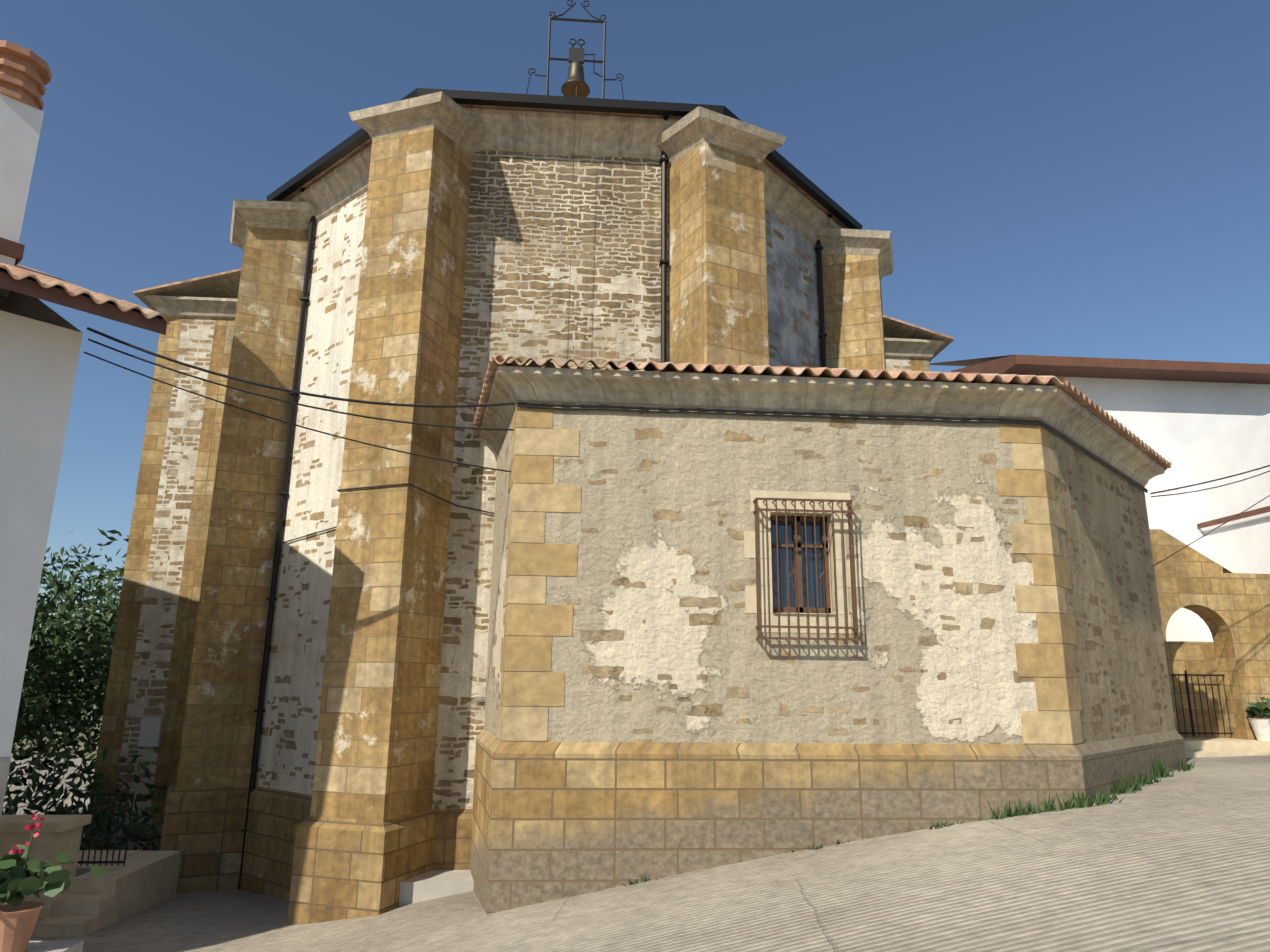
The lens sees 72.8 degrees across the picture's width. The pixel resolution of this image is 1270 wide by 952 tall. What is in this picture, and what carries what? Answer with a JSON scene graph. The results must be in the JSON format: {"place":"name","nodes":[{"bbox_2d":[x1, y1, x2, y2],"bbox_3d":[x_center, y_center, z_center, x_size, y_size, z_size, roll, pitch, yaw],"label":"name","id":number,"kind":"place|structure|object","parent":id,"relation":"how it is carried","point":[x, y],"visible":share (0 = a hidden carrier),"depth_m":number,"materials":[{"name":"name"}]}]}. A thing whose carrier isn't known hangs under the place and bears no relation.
{"place":"outdoors","nodes":[
{"label":"outdoors","id":0,"kind":"place"},
{"bbox_2d":[10,685,102,757],"bbox_3d":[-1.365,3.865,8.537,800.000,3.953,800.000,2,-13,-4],"label":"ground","id":1,"kind":"structure","parent":0,"point":[79,743],"depth_m":49.55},
{"bbox_2d":[0,814,104,951],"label":"geranium","id":2,"kind":"object","parent":1,"relation":"on","point":[19,916],"visible":1,"depth_m":5.63,"materials":[{"name":"plant"}]},
{"bbox_2d":[0,262,166,819],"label":"house","id":3,"kind":"structure","parent":1,"relation":"on","point":[40,343],"depth_m":8.61,"materials":[{"name":"paint"}]},
{"bbox_2d":[0,40,51,304],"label":"chimney","id":4,"kind":"object","parent":3,"relation":"on","point":[25,76],"visible":0.98,"depth_m":11.50,"materials":[{"name":"paint"}]},
{"bbox_2d":[0,263,169,323],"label":"roof tiles","id":5,"kind":"object","parent":3,"relation":"on","point":[76,290],"visible":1,"depth_m":8.69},
{"bbox_2d":[0,815,180,936],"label":"garden wall","id":6,"kind":"structure","parent":1,"relation":"on","point":[86,902],"depth_m":10.34,"materials":[{"name":"grey concrete"}]},
{"bbox_2d":[70,791,134,865],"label":"railing","id":7,"kind":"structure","parent":6,"relation":"on","point":[103,794],"depth_m":11.11,"materials":[{"name":"grey metal"}]},
{"bbox_2d":[2,528,178,850],"bbox_3d":[-12.993,4.633,17.719,11.533,8.472,12.970,2,-13,-4],"label":"tree","id":8,"kind":"object","parent":1,"relation":"on","point":[87,641],"depth_m":17.74,"materials":[{"name":"green plant"}]},
{"bbox_2d":[85,268,954,850],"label":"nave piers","id":9,"kind":"structure","parent":1,"relation":"on","point":[151,660],"depth_m":16.87,"materials":[{"name":"stone"}]},
{"bbox_2d":[138,718,163,746],"bbox_3d":[-8.957,4.742,15.938,0.350,0.500,0.100,2,-13,-4],"label":"meter box","id":10,"kind":"object","parent":9,"relation":"attached to","point":[150,734],"visible":1,"depth_m":15.89,"materials":[{"name":"grey"}]},
{"bbox_2d":[160,88,893,924],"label":"apse","id":11,"kind":"structure","parent":1,"relation":"on","point":[454,230],"depth_m":12.47,"materials":[{"name":"stone"}]},
{"bbox_2d":[238,116,832,889],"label":"drainpipes","id":12,"kind":"object","parent":11,"relation":"attached to","point":[664,262],"visible":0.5,"depth_m":13.56,"materials":[{"name":"black metal"}]},
{"bbox_2d":[526,0,623,99],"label":"bell frame","id":13,"kind":"object","parent":11,"relation":"on","point":[576,54],"visible":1,"depth_m":14.63,"materials":[{"name":"black metal"}]},
{"bbox_2d":[561,61,589,96],"bbox_3d":[-0.998,-6.741,14.549,0.490,0.530,0.490,2,-13,-4],"label":"bell","id":14,"kind":"object","parent":13,"relation":"hanging from","point":[575,77],"visible":0.92,"depth_m":14.46,"materials":[{"name":"gold metal"}]},
{"bbox_2d":[470,366,1186,913],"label":"sacristy","id":15,"kind":"structure","parent":1,"relation":"on","point":[654,708],"depth_m":9.39,"materials":[{"name":"stone"}]},
{"bbox_2d":[84,327,1147,542],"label":"cables","id":16,"kind":"object","parent":15,"relation":"attached to","point":[890,417],"visible":0.94,"depth_m":9.66,"materials":[{"name":"black plastic"}]},
{"bbox_2d":[770,515,830,614],"bbox_3d":[1.831,1.006,9.693,0.700,1.120,0.060,2,-13,-4],"label":"window","id":17,"kind":"structure","parent":15,"relation":"attached to","point":[793,600],"depth_m":9.70,"materials":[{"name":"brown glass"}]},
{"bbox_2d":[753,497,858,640],"bbox_3d":[1.848,1.012,9.372,1.074,1.524,0.182,2,-13,-4],"label":"grille","id":18,"kind":"object","parent":15,"relation":"attached to","point":[849,512],"visible":1,"depth_m":9.31,"materials":[{"name":"brown metal"}]},
{"bbox_2d":[473,355,1171,469],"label":"tiled roof","id":19,"kind":"structure","parent":15,"relation":"on","point":[1070,390],"depth_m":9.94,"materials":[{"name":"brown tile"}]},
{"bbox_2d":[929,355,1269,573],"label":"house","id":20,"kind":"structure","parent":1,"relation":"on","point":[1199,422],"depth_m":19.78,"materials":[{"name":"paint"}]},
{"bbox_3d":[15.811,1.531,15.059,6.166,7.943,0.120,2,-13,-4],"label":"pipe","id":21,"kind":"object","parent":20,"relation":"attached to","visible":0},
{"bbox_2d":[1150,465,1269,565],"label":"cables","id":22,"kind":"object","parent":21,"relation":"attached to","point":[1207,489],"visible":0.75,"depth_m":14.16,"materials":[{"name":"black plastic"}]},
{"bbox_2d":[1145,479,1269,757],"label":"arch wall","id":23,"kind":"structure","parent":1,"relation":"on","point":[1215,617],"depth_m":16.09,"materials":[{"name":"beige stone"}]},
{"bbox_2d":[1171,670,1232,735],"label":"arch gate","id":24,"kind":"structure","parent":23,"relation":"attached to","point":[1193,732],"depth_m":15.91,"materials":[{"name":"black metal"}]},
{"bbox_2d":[567,85,576,359],"bbox_3d":[-0.953,-3.921,13.106,0.012,5.694,1.310,2,-13,-4],"label":"bell rope","id":25,"kind":"object","parent":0,"point":[571,226],"visible":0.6,"depth_m":12.37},
{"bbox_2d":[0,0,1269,680],"label":"sky","id":26,"kind":"structure","parent":0,"point":[1068,178],"materials":[{"name":"blue"}]},
{"bbox_2d":[3,755,1269,951],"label":"paved ground","id":27,"kind":"structure","parent":0,"point":[1178,862],"depth_m":6.87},
{"bbox_2d":[399,870,473,905],"bbox_3d":[-2.242,5.053,10.191,1.350,0.600,0.650,2,-13,-4],"label":"stone step","id":28,"kind":"object","parent":27,"relation":"on","point":[432,884],"visible":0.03,"depth_m":9.94,"materials":[{"name":"white stone"}]},
{"bbox_2d":[621,754,1194,885],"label":"grass","id":29,"kind":"structure","parent":0,"point":[1082,801],"depth_m":8.99,"materials":[{"name":"green plant"}]},
{"bbox_2d":[1245,697,1269,740],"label":"potted plant","id":30,"kind":"object","parent":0,"point":[1261,727],"visible":1,"depth_m":15.25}
]}

